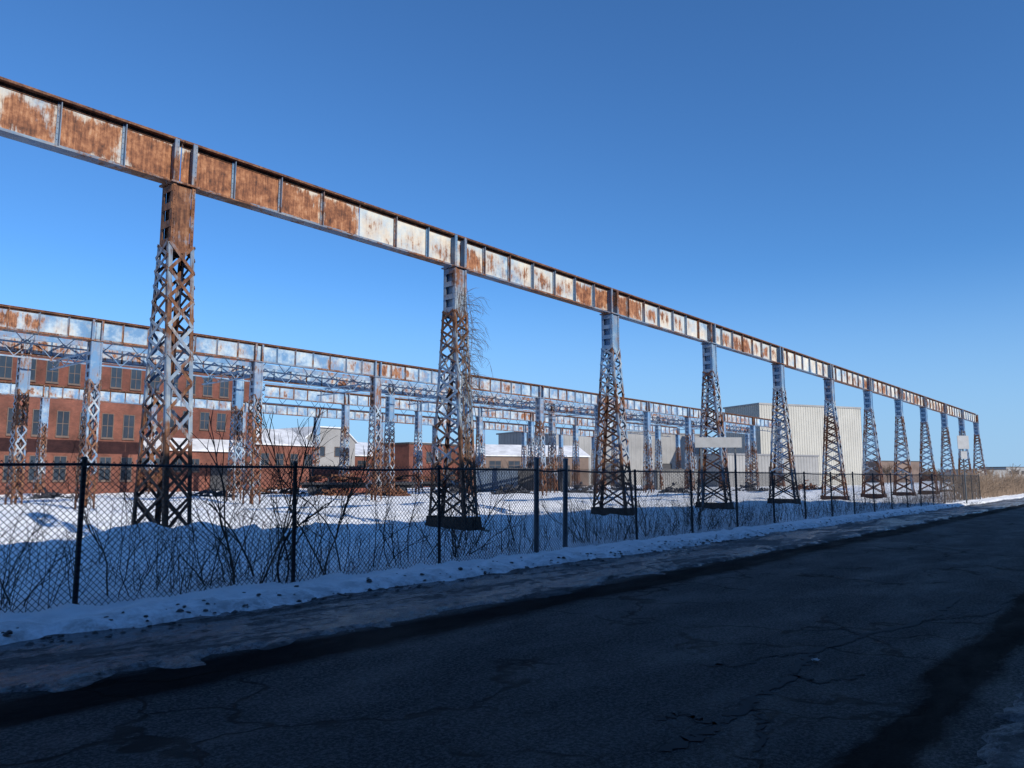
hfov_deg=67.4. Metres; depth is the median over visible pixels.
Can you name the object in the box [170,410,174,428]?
window
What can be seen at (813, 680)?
road crack
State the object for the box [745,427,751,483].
lattice column
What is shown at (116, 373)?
window
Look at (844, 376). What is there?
crane girder
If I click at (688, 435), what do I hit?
lattice column
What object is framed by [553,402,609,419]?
crane girder
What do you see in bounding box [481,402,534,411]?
cross beam
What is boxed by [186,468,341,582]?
bare shrub
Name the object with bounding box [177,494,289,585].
bare shrub
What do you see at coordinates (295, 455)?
window
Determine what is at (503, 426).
crane girder
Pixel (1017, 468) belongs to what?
distant grey block
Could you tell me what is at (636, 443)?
grey warehouse
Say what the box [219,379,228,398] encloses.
window
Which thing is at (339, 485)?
flat wagon
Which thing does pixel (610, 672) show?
road
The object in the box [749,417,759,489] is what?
lattice column
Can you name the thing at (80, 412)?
window
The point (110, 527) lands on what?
bare shrub
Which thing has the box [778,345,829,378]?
crane girder
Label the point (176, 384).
window
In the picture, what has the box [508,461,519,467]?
window
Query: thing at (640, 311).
crane girder
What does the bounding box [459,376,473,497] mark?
lattice column
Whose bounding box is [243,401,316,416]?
crane girder
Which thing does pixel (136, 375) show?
window
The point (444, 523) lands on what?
bare shrub
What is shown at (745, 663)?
road crack
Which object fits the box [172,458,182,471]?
window
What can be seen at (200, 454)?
brick link
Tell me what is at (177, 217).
lattice column
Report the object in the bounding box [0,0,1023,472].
sky
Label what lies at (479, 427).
lattice column
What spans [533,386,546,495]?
lattice column
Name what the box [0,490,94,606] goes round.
bare shrub
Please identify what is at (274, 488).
scrap pile
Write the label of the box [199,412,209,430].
window
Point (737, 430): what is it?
crane girder
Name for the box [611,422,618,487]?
lattice column
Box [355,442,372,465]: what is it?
workshop
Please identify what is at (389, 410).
lattice column
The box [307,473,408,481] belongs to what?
scrap load
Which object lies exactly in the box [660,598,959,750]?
road crack
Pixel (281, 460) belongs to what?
window
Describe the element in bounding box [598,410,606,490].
lattice column
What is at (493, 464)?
window
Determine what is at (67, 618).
snow field
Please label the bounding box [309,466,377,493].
shipping container
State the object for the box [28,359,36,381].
window
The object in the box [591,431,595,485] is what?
lattice column
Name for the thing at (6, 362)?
window
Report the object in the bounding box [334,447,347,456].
window
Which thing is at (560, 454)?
lattice column
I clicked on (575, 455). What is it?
lattice column
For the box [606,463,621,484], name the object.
door
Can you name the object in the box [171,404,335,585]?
bare shrub
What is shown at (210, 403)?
crane girder
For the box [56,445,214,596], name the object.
bare shrub
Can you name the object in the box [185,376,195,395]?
window
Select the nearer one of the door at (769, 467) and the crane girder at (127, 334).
the crane girder at (127, 334)
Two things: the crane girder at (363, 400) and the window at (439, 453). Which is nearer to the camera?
the crane girder at (363, 400)
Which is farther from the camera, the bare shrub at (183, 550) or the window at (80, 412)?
the window at (80, 412)
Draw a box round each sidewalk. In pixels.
[0,497,1023,693]
[975,675,1023,767]
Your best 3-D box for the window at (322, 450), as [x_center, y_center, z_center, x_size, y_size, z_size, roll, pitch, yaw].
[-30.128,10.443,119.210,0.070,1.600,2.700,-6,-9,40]
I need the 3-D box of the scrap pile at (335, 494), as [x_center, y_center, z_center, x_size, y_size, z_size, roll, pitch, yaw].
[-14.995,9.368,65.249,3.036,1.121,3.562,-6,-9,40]
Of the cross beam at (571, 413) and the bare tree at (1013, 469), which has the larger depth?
the bare tree at (1013, 469)
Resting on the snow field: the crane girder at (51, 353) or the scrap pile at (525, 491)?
the scrap pile at (525, 491)
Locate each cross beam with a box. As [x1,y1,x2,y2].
[49,348,103,373]
[202,370,261,384]
[317,384,369,395]
[408,395,461,404]
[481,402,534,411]
[544,409,594,418]
[592,415,643,424]
[634,420,684,428]
[671,425,711,429]
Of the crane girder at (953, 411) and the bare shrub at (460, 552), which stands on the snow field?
the bare shrub at (460, 552)
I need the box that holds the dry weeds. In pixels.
[0,487,965,611]
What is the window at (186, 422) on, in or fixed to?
in the brick factory
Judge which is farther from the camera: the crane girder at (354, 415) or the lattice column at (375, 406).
the crane girder at (354, 415)
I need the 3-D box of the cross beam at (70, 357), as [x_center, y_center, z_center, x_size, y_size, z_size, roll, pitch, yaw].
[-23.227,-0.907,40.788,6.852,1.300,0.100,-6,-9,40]
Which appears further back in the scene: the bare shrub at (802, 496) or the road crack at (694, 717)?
the bare shrub at (802, 496)
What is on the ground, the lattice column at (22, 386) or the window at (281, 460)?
the lattice column at (22, 386)
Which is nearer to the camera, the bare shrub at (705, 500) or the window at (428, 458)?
the bare shrub at (705, 500)
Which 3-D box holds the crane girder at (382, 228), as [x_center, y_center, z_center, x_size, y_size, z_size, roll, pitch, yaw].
[-3.106,-4.502,23.466,0.320,1.138,3.913,-6,-9,40]
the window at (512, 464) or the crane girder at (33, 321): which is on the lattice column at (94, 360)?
the crane girder at (33, 321)
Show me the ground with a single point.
(914, 483)
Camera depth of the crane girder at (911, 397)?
70.59 m
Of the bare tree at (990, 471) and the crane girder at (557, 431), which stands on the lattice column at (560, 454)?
the crane girder at (557, 431)
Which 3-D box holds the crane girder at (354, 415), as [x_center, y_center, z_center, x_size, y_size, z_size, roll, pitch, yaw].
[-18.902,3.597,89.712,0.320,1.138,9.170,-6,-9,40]
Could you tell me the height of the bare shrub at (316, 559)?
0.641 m
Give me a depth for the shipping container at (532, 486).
87.58 m
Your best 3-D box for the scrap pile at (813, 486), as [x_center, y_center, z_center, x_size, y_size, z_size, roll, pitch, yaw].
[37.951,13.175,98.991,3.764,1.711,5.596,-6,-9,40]
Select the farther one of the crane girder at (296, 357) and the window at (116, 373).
the window at (116, 373)
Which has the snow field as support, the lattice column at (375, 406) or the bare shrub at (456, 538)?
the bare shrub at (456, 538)
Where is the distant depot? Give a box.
[944,469,1007,481]
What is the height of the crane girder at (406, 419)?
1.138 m
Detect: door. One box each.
[210,468,230,490]
[549,465,569,486]
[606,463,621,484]
[655,463,671,468]
[769,467,782,486]
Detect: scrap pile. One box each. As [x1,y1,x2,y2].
[26,487,71,498]
[192,489,236,497]
[258,480,304,494]
[315,488,353,495]
[377,485,410,495]
[435,483,477,492]
[492,484,532,494]
[561,482,599,492]
[609,482,644,490]
[659,482,687,492]
[737,482,768,490]
[791,480,821,489]
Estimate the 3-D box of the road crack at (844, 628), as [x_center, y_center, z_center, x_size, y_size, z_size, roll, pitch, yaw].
[3.435,2.677,8.299,0.605,0.001,0.480,1,-7,-5]
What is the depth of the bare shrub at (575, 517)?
17.21 m
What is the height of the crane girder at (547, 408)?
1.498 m
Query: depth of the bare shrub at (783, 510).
28.20 m
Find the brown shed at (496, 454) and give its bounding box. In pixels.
[464,444,589,486]
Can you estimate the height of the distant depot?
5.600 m
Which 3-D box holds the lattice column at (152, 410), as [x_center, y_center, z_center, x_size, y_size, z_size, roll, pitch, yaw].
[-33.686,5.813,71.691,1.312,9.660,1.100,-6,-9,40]
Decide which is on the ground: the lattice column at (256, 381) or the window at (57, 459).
the lattice column at (256, 381)
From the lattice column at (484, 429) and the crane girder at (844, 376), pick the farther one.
the lattice column at (484, 429)
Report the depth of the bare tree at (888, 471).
218.18 m
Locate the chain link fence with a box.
[0,457,980,612]
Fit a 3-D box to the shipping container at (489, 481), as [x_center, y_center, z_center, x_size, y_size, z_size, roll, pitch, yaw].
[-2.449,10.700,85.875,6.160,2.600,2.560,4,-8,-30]
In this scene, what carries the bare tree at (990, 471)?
on the ground
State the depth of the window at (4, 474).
69.47 m
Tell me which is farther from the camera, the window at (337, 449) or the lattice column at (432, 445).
the window at (337, 449)
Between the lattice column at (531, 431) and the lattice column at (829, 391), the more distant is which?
the lattice column at (531, 431)
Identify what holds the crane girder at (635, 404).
on the lattice column at (647, 424)
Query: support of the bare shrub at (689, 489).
on the snow field
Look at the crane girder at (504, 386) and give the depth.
62.20 m
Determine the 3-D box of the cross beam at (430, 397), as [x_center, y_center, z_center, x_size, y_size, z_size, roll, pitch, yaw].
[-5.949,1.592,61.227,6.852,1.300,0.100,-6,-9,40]
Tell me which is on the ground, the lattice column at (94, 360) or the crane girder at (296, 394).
the lattice column at (94, 360)
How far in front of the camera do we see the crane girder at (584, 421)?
101.34 m
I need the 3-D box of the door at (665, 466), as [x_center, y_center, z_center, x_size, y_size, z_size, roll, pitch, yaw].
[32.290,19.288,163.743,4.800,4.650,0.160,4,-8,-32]
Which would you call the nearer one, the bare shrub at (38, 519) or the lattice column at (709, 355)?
the bare shrub at (38, 519)
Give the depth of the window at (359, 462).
135.47 m
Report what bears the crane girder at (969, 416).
on the lattice column at (961, 421)
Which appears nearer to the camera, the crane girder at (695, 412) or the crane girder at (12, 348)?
the crane girder at (12, 348)
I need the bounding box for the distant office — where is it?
[866,461,919,482]
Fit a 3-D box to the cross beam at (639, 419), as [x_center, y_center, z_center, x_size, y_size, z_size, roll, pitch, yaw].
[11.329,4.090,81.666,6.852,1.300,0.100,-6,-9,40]
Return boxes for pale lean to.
[692,453,819,486]
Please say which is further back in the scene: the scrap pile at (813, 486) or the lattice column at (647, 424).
the scrap pile at (813, 486)
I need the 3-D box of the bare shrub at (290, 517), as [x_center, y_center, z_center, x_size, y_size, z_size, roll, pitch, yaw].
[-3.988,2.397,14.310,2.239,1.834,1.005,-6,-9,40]
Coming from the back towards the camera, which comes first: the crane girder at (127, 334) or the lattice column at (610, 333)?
the crane girder at (127, 334)
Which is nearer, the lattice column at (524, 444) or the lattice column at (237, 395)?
the lattice column at (237, 395)
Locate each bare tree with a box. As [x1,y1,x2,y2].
[882,464,893,483]
[982,467,997,477]
[1004,464,1020,474]
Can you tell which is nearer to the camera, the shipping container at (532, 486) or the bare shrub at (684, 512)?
the bare shrub at (684, 512)
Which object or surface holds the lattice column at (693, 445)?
on the ground
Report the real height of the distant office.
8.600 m
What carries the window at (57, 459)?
in the brick wing
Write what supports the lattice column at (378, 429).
on the ground
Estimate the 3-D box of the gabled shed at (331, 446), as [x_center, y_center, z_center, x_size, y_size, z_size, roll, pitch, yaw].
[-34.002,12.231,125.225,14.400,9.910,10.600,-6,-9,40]
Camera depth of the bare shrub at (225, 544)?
13.90 m
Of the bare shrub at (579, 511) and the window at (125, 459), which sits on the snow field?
the bare shrub at (579, 511)
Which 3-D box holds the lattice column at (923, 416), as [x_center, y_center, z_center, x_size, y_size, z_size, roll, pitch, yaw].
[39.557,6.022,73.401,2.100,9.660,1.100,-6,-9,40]
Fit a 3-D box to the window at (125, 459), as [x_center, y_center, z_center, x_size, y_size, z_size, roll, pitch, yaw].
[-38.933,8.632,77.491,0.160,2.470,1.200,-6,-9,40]
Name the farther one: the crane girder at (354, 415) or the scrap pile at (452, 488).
the crane girder at (354, 415)
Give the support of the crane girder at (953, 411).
on the lattice column at (944, 421)
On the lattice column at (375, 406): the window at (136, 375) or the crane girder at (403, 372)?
the crane girder at (403, 372)
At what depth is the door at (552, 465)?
132.56 m
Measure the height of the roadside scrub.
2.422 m
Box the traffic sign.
[957,430,968,503]
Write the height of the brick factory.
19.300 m
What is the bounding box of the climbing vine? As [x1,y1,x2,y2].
[452,288,494,527]
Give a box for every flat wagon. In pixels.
[299,477,414,494]
[401,477,459,490]
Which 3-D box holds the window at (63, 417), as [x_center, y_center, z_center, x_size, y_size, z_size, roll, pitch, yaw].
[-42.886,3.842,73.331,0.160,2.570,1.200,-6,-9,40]
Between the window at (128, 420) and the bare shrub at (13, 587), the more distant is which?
the window at (128, 420)
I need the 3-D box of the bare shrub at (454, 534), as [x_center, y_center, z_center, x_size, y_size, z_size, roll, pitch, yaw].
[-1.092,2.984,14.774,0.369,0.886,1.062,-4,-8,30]
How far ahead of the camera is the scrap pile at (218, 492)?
58.93 m
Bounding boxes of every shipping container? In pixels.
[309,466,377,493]
[467,468,519,491]
[520,468,562,490]
[647,469,697,489]
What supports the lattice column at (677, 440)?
on the ground
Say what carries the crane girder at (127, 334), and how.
on the lattice column at (94, 360)
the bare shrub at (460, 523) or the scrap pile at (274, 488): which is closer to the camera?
the bare shrub at (460, 523)
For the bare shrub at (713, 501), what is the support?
on the snow field
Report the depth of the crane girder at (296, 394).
67.78 m
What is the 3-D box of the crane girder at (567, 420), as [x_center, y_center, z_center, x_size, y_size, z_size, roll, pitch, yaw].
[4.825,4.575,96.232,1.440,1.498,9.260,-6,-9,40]
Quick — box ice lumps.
[1,500,991,649]
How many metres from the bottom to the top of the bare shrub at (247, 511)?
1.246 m
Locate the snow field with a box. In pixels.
[0,484,1023,645]
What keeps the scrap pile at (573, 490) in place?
on the snow field
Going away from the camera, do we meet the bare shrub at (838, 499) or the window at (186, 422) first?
the bare shrub at (838, 499)
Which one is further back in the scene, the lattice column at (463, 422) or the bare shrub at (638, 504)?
the lattice column at (463, 422)
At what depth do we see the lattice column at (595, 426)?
71.76 m
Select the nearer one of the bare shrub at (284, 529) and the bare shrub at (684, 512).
the bare shrub at (284, 529)
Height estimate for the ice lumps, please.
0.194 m
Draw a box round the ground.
[868,481,960,483]
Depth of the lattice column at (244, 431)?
78.75 m
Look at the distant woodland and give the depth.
429.27 m
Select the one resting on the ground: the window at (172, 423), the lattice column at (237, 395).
the lattice column at (237, 395)
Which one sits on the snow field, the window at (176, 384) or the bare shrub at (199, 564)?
the bare shrub at (199, 564)
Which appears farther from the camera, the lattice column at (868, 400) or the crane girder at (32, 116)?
the lattice column at (868, 400)
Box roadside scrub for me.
[933,467,1023,499]
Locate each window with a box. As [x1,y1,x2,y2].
[0,356,12,379]
[2,455,17,481]
[5,407,21,435]
[27,455,41,481]
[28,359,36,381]
[31,409,43,436]
[45,361,59,383]
[52,456,66,481]
[55,410,69,437]
[67,363,80,385]
[78,412,90,437]
[98,457,111,481]
[101,413,113,439]
[110,367,122,388]
[119,457,132,481]
[122,415,134,439]
[130,369,141,390]
[149,371,159,392]
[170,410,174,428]
[172,374,178,393]
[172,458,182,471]
[182,411,192,429]
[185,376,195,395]
[192,459,199,472]
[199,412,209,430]
[203,378,212,396]
[216,413,225,431]
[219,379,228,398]
[261,453,268,465]
[275,453,283,465]
[290,454,297,463]
[304,454,311,465]
[317,446,324,456]
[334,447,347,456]
[357,460,365,465]
[426,452,430,462]
[436,452,441,462]
[489,461,500,467]
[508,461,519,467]
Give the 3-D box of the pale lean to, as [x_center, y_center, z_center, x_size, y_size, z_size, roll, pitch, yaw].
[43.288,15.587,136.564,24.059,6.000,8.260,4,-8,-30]
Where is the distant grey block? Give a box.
[979,467,1023,478]
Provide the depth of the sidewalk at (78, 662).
9.10 m
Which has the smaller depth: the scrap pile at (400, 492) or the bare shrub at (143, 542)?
the bare shrub at (143, 542)
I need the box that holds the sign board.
[695,437,741,509]
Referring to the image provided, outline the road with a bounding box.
[0,504,1023,767]
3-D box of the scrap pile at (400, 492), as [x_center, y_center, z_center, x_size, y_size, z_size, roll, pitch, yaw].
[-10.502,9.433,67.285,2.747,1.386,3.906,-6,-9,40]
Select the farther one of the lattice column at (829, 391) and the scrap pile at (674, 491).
the scrap pile at (674, 491)
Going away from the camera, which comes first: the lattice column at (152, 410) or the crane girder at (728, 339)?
the crane girder at (728, 339)
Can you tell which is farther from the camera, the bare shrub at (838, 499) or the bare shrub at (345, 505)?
the bare shrub at (838, 499)
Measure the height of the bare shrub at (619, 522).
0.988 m
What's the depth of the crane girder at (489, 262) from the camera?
27.90 m
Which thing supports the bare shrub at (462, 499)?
on the snow field
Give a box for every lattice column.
[4,339,33,504]
[31,385,50,496]
[74,319,104,508]
[131,138,199,527]
[143,397,157,493]
[225,365,244,499]
[235,402,246,489]
[242,344,264,503]
[311,408,320,465]
[338,393,349,489]
[365,361,382,501]
[376,414,383,489]
[379,384,395,497]
[412,401,422,492]
[425,234,489,531]
[430,418,437,488]
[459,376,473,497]
[475,407,483,467]
[480,422,485,467]
[521,425,526,467]
[527,413,534,467]
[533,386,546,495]
[547,403,557,492]
[558,429,563,467]
[572,418,579,486]
[590,288,634,515]
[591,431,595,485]
[593,395,605,493]
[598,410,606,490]
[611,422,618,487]
[643,402,653,492]
[654,417,663,489]
[675,428,681,468]
[684,408,694,489]
[689,421,696,468]
[695,323,733,509]
[720,413,728,489]
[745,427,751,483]
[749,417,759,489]
[767,346,801,503]
[777,421,785,487]
[820,364,849,499]
[861,377,886,498]
[892,388,915,495]
[919,396,938,494]
[940,403,957,491]
[958,409,972,484]
[973,415,985,480]
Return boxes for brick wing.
[0,392,141,494]
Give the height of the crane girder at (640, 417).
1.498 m
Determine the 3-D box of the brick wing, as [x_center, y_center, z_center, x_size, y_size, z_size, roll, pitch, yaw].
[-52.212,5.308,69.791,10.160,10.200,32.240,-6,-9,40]
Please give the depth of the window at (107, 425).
76.47 m
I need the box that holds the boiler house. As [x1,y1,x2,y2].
[376,442,459,486]
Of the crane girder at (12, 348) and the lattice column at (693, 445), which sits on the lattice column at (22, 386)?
the crane girder at (12, 348)
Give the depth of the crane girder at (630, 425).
110.33 m
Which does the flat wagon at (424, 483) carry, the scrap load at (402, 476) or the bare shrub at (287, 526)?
the scrap load at (402, 476)
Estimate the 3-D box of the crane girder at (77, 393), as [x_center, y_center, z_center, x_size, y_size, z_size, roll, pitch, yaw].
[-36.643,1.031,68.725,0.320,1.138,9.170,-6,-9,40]
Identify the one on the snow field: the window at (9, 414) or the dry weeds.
the dry weeds
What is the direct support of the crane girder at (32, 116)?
on the lattice column at (177, 217)
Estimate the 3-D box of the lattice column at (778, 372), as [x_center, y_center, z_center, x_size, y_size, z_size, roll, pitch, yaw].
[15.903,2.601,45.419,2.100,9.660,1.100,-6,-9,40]
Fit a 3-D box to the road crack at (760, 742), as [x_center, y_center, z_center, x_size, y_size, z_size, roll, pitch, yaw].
[1.666,2.298,5.201,0.164,0.001,1.142,-2,-7,14]
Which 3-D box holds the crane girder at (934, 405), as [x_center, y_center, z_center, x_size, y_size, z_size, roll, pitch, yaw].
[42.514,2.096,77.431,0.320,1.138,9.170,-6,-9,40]
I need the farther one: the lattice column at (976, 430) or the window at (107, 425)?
the lattice column at (976, 430)
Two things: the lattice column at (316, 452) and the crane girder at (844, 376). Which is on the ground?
the lattice column at (316, 452)
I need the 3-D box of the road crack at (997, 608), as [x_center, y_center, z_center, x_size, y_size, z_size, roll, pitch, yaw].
[6.050,2.855,9.759,2.666,0.001,0.345,6,-9,-38]
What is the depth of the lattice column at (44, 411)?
64.68 m
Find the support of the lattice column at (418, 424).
on the ground
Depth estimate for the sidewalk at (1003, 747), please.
4.76 m
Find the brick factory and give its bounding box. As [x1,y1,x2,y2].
[0,322,252,488]
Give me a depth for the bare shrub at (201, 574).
10.67 m
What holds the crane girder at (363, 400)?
on the lattice column at (345, 414)
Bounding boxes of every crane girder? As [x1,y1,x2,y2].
[0,76,183,183]
[0,304,96,350]
[0,331,34,358]
[0,381,46,397]
[25,335,248,381]
[46,384,154,404]
[85,318,257,369]
[154,394,234,410]
[180,140,362,239]
[239,362,400,397]
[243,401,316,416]
[245,343,377,383]
[260,384,346,408]
[317,408,378,421]
[339,393,418,414]
[355,201,458,266]
[364,360,466,394]
[381,413,434,425]
[391,381,477,405]
[411,400,479,418]
[438,418,475,428]
[456,234,610,312]
[472,375,539,402]
[472,391,561,414]
[473,407,531,424]
[483,422,523,431]
[523,412,575,428]
[525,425,560,434]
[529,385,597,409]
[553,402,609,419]
[561,428,592,436]
[568,417,613,430]
[588,394,647,415]
[608,408,666,425]
[608,422,643,434]
[610,287,710,342]
[637,401,687,420]
[641,426,676,436]
[660,415,699,428]
[678,407,720,424]
[694,420,728,431]
[711,322,778,363]
[713,412,751,428]
[726,423,749,434]
[744,417,778,431]
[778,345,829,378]
[828,363,868,389]
[867,376,898,399]
[898,387,923,406]
[925,396,944,412]
[947,404,960,417]
[961,409,976,422]
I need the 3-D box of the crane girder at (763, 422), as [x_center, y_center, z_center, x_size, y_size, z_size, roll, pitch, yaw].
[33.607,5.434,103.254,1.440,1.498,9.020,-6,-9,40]
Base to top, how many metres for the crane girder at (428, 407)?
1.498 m
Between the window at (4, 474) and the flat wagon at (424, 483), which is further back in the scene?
the flat wagon at (424, 483)
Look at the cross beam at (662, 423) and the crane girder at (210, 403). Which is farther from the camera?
the cross beam at (662, 423)
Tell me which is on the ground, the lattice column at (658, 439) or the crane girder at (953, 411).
the lattice column at (658, 439)
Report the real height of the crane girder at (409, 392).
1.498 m
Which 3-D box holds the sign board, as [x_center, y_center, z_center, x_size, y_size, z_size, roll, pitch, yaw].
[9.729,4.360,36.078,2.200,3.700,0.140,0,-7,0]
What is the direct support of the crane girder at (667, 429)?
on the lattice column at (677, 440)
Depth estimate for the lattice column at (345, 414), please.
70.92 m
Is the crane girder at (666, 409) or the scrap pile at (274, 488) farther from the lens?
the crane girder at (666, 409)
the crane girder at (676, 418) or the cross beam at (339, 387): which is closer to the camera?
the cross beam at (339, 387)
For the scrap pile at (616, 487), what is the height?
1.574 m
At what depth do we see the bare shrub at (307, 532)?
12.29 m
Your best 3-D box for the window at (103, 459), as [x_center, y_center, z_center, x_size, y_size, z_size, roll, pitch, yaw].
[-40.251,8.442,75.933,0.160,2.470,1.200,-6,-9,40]
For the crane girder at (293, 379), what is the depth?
56.32 m
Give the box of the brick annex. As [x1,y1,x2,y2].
[254,428,314,488]
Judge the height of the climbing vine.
7.590 m
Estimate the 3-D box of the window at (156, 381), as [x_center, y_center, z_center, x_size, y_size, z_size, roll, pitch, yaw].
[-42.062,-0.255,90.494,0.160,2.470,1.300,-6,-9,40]
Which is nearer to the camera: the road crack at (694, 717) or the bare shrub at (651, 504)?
the road crack at (694, 717)
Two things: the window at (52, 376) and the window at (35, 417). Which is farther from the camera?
the window at (52, 376)
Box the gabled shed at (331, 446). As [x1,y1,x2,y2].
[282,426,357,465]
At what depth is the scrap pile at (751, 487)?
88.75 m
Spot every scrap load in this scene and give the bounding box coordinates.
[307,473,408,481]
[392,475,454,480]
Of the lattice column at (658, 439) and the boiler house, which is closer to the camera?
the lattice column at (658, 439)
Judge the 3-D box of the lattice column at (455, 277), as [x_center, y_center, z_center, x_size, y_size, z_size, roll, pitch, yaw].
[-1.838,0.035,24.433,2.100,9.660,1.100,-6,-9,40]
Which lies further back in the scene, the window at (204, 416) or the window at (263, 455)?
the window at (263, 455)
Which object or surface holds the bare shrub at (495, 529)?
on the snow field
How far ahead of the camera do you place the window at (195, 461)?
87.33 m
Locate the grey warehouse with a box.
[496,429,707,485]
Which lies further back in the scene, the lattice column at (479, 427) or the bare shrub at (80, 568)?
the lattice column at (479, 427)
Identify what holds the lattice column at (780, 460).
on the ground
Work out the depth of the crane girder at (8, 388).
63.46 m
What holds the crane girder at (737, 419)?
on the lattice column at (724, 421)
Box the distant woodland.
[922,466,966,480]
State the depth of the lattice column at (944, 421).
80.41 m
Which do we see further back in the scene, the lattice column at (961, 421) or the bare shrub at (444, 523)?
the lattice column at (961, 421)
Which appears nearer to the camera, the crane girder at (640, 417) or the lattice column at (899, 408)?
the lattice column at (899, 408)
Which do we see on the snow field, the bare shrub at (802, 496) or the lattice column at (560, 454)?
the bare shrub at (802, 496)
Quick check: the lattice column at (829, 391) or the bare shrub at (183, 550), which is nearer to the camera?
the bare shrub at (183, 550)
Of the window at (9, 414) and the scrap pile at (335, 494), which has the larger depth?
the window at (9, 414)
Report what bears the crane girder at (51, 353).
on the lattice column at (22, 386)
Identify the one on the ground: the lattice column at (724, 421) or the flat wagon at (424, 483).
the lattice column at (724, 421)
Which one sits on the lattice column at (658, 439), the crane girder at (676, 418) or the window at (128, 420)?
the crane girder at (676, 418)
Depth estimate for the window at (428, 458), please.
126.17 m
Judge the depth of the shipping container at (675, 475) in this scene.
95.06 m
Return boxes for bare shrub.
[0,426,100,599]
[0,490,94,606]
[4,557,35,609]
[34,521,124,600]
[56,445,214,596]
[66,483,148,564]
[83,456,192,596]
[136,549,238,590]
[144,516,218,580]
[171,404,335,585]
[171,534,239,593]
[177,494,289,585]
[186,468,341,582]
[187,526,280,560]
[217,396,379,574]
[231,494,270,524]
[248,469,332,560]
[258,499,348,573]
[267,499,313,559]
[271,545,335,575]
[358,480,436,566]
[371,471,434,560]
[411,487,471,557]
[414,445,531,549]
[414,517,495,555]
[424,534,478,558]
[436,517,465,557]
[444,464,495,556]
[464,514,508,549]
[506,503,525,540]
[539,481,618,541]
[557,482,591,542]
[576,508,641,539]
[608,477,668,535]
[626,474,665,536]
[663,493,708,530]
[671,458,716,517]
[683,470,733,530]
[685,469,739,529]
[761,482,790,519]
[777,491,799,518]
[780,474,821,517]
[825,482,862,511]
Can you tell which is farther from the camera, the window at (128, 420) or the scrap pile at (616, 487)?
the scrap pile at (616, 487)
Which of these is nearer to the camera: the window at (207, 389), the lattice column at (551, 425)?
the lattice column at (551, 425)
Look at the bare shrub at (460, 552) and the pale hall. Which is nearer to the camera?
the bare shrub at (460, 552)
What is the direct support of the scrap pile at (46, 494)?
on the snow field
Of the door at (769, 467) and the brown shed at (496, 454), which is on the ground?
the brown shed at (496, 454)
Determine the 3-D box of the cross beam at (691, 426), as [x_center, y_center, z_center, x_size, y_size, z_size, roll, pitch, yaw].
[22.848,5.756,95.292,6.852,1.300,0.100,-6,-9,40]
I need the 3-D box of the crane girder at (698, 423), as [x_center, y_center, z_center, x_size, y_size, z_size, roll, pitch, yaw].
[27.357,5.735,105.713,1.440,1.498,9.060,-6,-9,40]
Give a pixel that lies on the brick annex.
(284, 440)
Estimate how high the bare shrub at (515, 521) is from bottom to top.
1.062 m
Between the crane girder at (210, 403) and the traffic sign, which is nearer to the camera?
the traffic sign
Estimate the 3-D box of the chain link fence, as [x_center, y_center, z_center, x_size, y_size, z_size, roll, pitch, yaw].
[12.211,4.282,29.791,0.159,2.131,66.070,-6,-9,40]
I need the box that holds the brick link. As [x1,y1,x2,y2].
[139,437,242,491]
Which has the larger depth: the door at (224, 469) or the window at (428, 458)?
the window at (428, 458)
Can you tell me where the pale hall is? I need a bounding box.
[723,403,863,484]
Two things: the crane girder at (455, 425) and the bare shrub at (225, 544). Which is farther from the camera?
the crane girder at (455, 425)
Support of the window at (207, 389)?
in the brick factory
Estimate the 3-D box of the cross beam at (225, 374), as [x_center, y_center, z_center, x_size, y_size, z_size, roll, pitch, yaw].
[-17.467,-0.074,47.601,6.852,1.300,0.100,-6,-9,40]
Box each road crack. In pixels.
[657,712,716,724]
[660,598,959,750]
[700,652,809,666]
[742,699,769,750]
[792,674,864,682]
[802,627,867,635]
[933,597,1016,619]
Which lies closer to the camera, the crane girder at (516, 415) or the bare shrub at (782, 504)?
the bare shrub at (782, 504)
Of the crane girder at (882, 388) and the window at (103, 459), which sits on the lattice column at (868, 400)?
the crane girder at (882, 388)
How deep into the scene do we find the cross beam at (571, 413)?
74.82 m
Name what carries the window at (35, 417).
in the brick wing
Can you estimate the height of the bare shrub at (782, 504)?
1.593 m
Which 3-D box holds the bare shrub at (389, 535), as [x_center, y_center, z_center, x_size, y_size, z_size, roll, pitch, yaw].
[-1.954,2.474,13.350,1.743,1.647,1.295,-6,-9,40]
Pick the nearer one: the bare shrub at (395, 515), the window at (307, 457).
the bare shrub at (395, 515)
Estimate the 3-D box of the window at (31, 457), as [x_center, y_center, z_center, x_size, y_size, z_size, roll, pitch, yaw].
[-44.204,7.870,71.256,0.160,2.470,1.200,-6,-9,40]
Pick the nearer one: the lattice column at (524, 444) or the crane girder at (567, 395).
the crane girder at (567, 395)
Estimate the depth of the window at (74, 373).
83.82 m
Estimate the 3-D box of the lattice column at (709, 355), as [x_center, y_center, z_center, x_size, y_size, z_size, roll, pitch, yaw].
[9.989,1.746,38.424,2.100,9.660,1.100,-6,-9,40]
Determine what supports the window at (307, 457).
in the brick annex
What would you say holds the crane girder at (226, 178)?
on the lattice column at (177, 217)
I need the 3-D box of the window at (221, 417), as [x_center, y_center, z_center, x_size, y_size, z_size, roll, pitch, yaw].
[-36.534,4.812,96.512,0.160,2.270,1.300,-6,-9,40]
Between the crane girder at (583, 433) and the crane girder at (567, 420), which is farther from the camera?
the crane girder at (583, 433)

